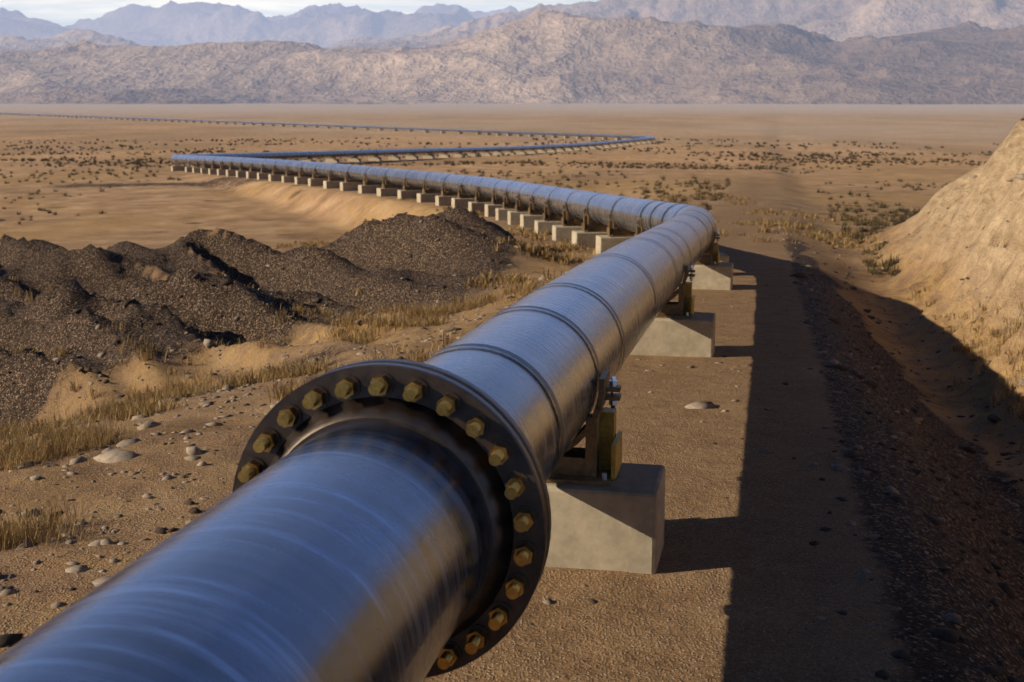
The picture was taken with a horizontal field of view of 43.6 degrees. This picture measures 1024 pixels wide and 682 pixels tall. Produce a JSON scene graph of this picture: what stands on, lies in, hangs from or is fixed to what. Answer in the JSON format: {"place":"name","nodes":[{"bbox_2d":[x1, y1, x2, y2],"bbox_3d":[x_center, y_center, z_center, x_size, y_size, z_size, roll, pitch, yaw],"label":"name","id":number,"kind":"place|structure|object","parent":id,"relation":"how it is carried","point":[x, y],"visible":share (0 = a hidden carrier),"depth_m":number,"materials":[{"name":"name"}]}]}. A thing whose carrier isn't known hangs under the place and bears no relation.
{"place":"outdoors","nodes":[
{"label":"outdoors","id":0,"kind":"place"},
{"bbox_2d":[0,0,598,26],"label":"sky","id":1,"kind":"structure","parent":0,"point":[64,13],"materials":[{"name":"white"}]},
{"bbox_2d":[0,104,1023,681],"bbox_3d":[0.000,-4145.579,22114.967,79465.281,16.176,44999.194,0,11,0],"label":"ground","id":2,"kind":"structure","parent":0,"point":[744,564],"depth_m":24.58,"materials":[{"name":"brown soil"}]},
{"bbox_2d":[200,160,215,173],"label":"pipe support","id":3,"kind":"object","parent":2,"relation":"on","point":[204,170],"visible":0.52,"depth_m":129.50,"materials":[{"name":"concrete"}]},
{"bbox_2d":[208,161,219,174],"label":"pipe support","id":4,"kind":"object","parent":2,"relation":"on","point":[213,170],"visible":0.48,"depth_m":126.10,"materials":[{"name":"concrete"}]},
{"bbox_2d":[217,161,228,174],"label":"pipe support","id":5,"kind":"object","parent":2,"relation":"on","point":[221,170],"visible":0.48,"depth_m":122.73,"materials":[{"name":"concrete"}]},
{"bbox_2d":[226,162,243,175],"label":"pipe support","id":6,"kind":"object","parent":2,"relation":"on","point":[231,171],"visible":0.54,"depth_m":119.33,"materials":[{"name":"concrete"}]},
{"bbox_2d":[236,163,253,176],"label":"pipe support","id":7,"kind":"object","parent":2,"relation":"on","point":[241,172],"visible":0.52,"depth_m":115.95,"materials":[{"name":"concrete"}]},
{"bbox_2d":[246,163,264,178],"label":"pipe support","id":8,"kind":"object","parent":2,"relation":"on","point":[251,173],"visible":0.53,"depth_m":112.56,"materials":[{"name":"concrete"}]},
{"bbox_2d":[257,164,276,179],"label":"pipe support","id":9,"kind":"object","parent":2,"relation":"on","point":[263,175],"visible":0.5,"depth_m":109.18,"materials":[{"name":"concrete"}]},
{"bbox_2d":[268,165,285,180],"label":"pipe support","id":10,"kind":"object","parent":2,"relation":"on","point":[275,176],"visible":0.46,"depth_m":105.81,"materials":[{"name":"concrete"}]},
{"bbox_2d":[281,166,298,182],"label":"pipe support","id":11,"kind":"object","parent":2,"relation":"on","point":[288,177],"visible":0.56,"depth_m":102.46,"materials":[{"name":"concrete"}]},
{"bbox_2d":[294,167,311,183],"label":"pipe support","id":12,"kind":"object","parent":2,"relation":"on","point":[302,178],"visible":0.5,"depth_m":99.06,"materials":[{"name":"concrete"}]},
{"bbox_2d":[308,168,330,185],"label":"pipe support","id":13,"kind":"object","parent":2,"relation":"on","point":[315,180],"visible":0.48,"depth_m":95.68,"materials":[{"name":"concrete"}]},
{"bbox_2d":[0,113,655,172],"bbox_3d":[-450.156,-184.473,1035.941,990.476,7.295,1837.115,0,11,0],"label":"pipe supports","id":14,"kind":"object","parent":2,"relation":"on","point":[191,168],"visible":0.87,"depth_m":262.98,"materials":[{"name":"concrete"}]},
{"bbox_2d":[0,112,716,681],"bbox_3d":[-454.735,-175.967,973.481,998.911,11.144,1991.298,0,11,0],"label":"pipeline","id":15,"kind":"object","parent":14,"relation":"on","point":[378,520],"visible":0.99,"depth_m":5.14,"materials":[{"name":"metal"}]},
{"bbox_2d":[323,170,344,188],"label":"pipe support","id":16,"kind":"object","parent":2,"relation":"on","point":[333,182],"visible":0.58,"depth_m":92.29,"materials":[{"name":"concrete"}]},
{"bbox_2d":[340,172,362,190],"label":"pipe support","id":17,"kind":"object","parent":2,"relation":"on","point":[347,184],"visible":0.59,"depth_m":88.92,"materials":[{"name":"concrete"}]},
{"bbox_2d":[358,174,381,193],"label":"pipe support","id":18,"kind":"object","parent":2,"relation":"on","point":[367,186],"visible":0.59,"depth_m":85.57,"materials":[{"name":"concrete"}]},
{"bbox_2d":[377,176,402,196],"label":"pipe support","id":19,"kind":"object","parent":2,"relation":"on","point":[387,189],"visible":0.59,"depth_m":82.18,"materials":[{"name":"concrete"}]},
{"bbox_2d":[397,178,422,199],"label":"pipe support","id":20,"kind":"object","parent":2,"relation":"on","point":[409,191],"visible":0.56,"depth_m":78.79,"materials":[{"name":"concrete"}]},
{"bbox_2d":[417,180,444,202],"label":"pipe support","id":21,"kind":"object","parent":2,"relation":"on","point":[427,194],"visible":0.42,"depth_m":75.32,"materials":[{"name":"concrete"}]},
{"bbox_2d":[435,182,464,205],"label":"pipe support","id":22,"kind":"object","parent":2,"relation":"on","point":[442,199],"visible":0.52,"depth_m":71.78,"materials":[{"name":"concrete"}]},
{"bbox_2d":[451,184,482,208],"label":"pipe support","id":23,"kind":"object","parent":2,"relation":"on","point":[461,200],"visible":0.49,"depth_m":68.19,"materials":[{"name":"concrete"}]},
{"bbox_2d":[468,186,499,212],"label":"pipe support","id":24,"kind":"object","parent":2,"relation":"on","point":[479,203],"visible":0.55,"depth_m":64.57,"materials":[{"name":"concrete"}]},
{"bbox_2d":[485,189,511,216],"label":"pipe support","id":25,"kind":"object","parent":2,"relation":"on","point":[490,209],"visible":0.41,"depth_m":60.91,"materials":[{"name":"concrete"}]},
{"bbox_2d":[0,137,998,276],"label":"desert scrub","id":26,"kind":"object","parent":2,"relation":"on","point":[902,218],"visible":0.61,"depth_m":158.66,"materials":[{"name":"brown plant"}]},
{"bbox_2d":[495,191,524,220],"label":"pipe support","id":27,"kind":"object","parent":2,"relation":"on","point":[501,214],"visible":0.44,"depth_m":57.72,"materials":[{"name":"concrete"}]},
{"bbox_2d":[0,194,1023,554],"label":"dry grass","id":28,"kind":"structure","parent":2,"relation":"on","point":[64,438],"depth_m":21.43,"materials":[{"name":"brown plant"}]},
{"bbox_2d":[0,117,1023,681],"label":"rocks","id":29,"kind":"object","parent":2,"relation":"on","point":[192,451],"visible":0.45,"depth_m":13.02,"materials":[{"name":"stone"}]},
{"bbox_2d":[508,193,540,224],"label":"pipe support","id":30,"kind":"object","parent":2,"relation":"on","point":[513,216],"visible":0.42,"depth_m":54.51,"materials":[{"name":"concrete"}]},
{"bbox_2d":[520,196,556,228],"bbox_3d":[1.321,-4.931,51.639,1.900,1.805,0.720,-2,11,-9],"label":"pipe support","id":31,"kind":"object","parent":2,"relation":"on","point":[530,218],"visible":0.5,"depth_m":51.26,"materials":[{"name":"concrete"}]},
{"bbox_2d":[534,199,576,234],"bbox_3d":[1.842,-4.448,48.415,1.900,1.807,0.720,-2,11,-8],"label":"pipe support","id":32,"kind":"object","parent":2,"relation":"on","point":[549,220],"visible":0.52,"depth_m":48.09,"materials":[{"name":"concrete"}]},
{"bbox_2d":[552,203,597,240],"bbox_3d":[2.410,-3.966,45.197,1.900,1.810,0.720,-1,11,-8],"label":"pipe support","id":33,"kind":"object","parent":2,"relation":"on","point":[566,227],"visible":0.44,"depth_m":44.86,"materials":[{"name":"concrete"}]},
{"bbox_2d":[572,207,619,247],"bbox_3d":[2.959,-3.485,41.977,1.900,1.812,0.720,-2,11,-10],"label":"pipe support","id":34,"kind":"object","parent":2,"relation":"on","point":[588,233],"visible":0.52,"depth_m":41.63,"materials":[{"name":"concrete"}]},
{"bbox_2d":[545,370,665,573],"bbox_3d":[0.116,1.101,9.153,1.900,1.806,0.720,2,11,11],"label":"pipe support","id":35,"kind":"object","parent":2,"relation":"on","point":[607,505],"visible":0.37,"depth_m":8.76,"materials":[{"name":"concrete"}]},
{"bbox_2d":[596,212,635,254],"bbox_3d":[3.536,-3.006,38.759,1.900,1.815,0.720,-1,11,-8],"label":"pipe support","id":36,"kind":"object","parent":2,"relation":"on","point":[613,237],"visible":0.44,"depth_m":38.45,"materials":[{"name":"concrete"}]},
{"bbox_2d":[634,217,644,235],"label":"pipe support","id":37,"kind":"object","parent":2,"relation":"on","point":[639,229],"visible":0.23,"depth_m":35.29,"materials":[{"name":"metal"}]},
{"bbox_2d":[630,263,715,356],"bbox_3d":[1.997,-0.236,18.688,1.900,1.802,0.720,2,11,11],"label":"pipe support","id":38,"kind":"object","parent":2,"relation":"on","point":[680,327],"visible":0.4,"depth_m":18.31,"materials":[{"name":"concrete"}]},
{"bbox_2d":[677,230,732,289],"bbox_3d":[4.047,-1.611,29.066,1.900,1.804,0.720,2,11,12],"label":"pipe support","id":39,"kind":"object","parent":2,"relation":"on","point":[712,272],"visible":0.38,"depth_m":28.67,"materials":[{"name":"concrete"}]},
{"bbox_2d":[704,242,728,261],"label":"pipe support","id":40,"kind":"object","parent":2,"relation":"on","point":[724,257],"visible":0.02,"depth_m":31.97,"materials":[{"name":"concrete"}]},
{"bbox_2d":[0,0,1023,103],"bbox_3d":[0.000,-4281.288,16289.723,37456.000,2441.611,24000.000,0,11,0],"label":"mountains","id":41,"kind":"structure","parent":0,"point":[779,52],"depth_m":6214.78,"materials":[{"name":"grey stone"}]}
]}

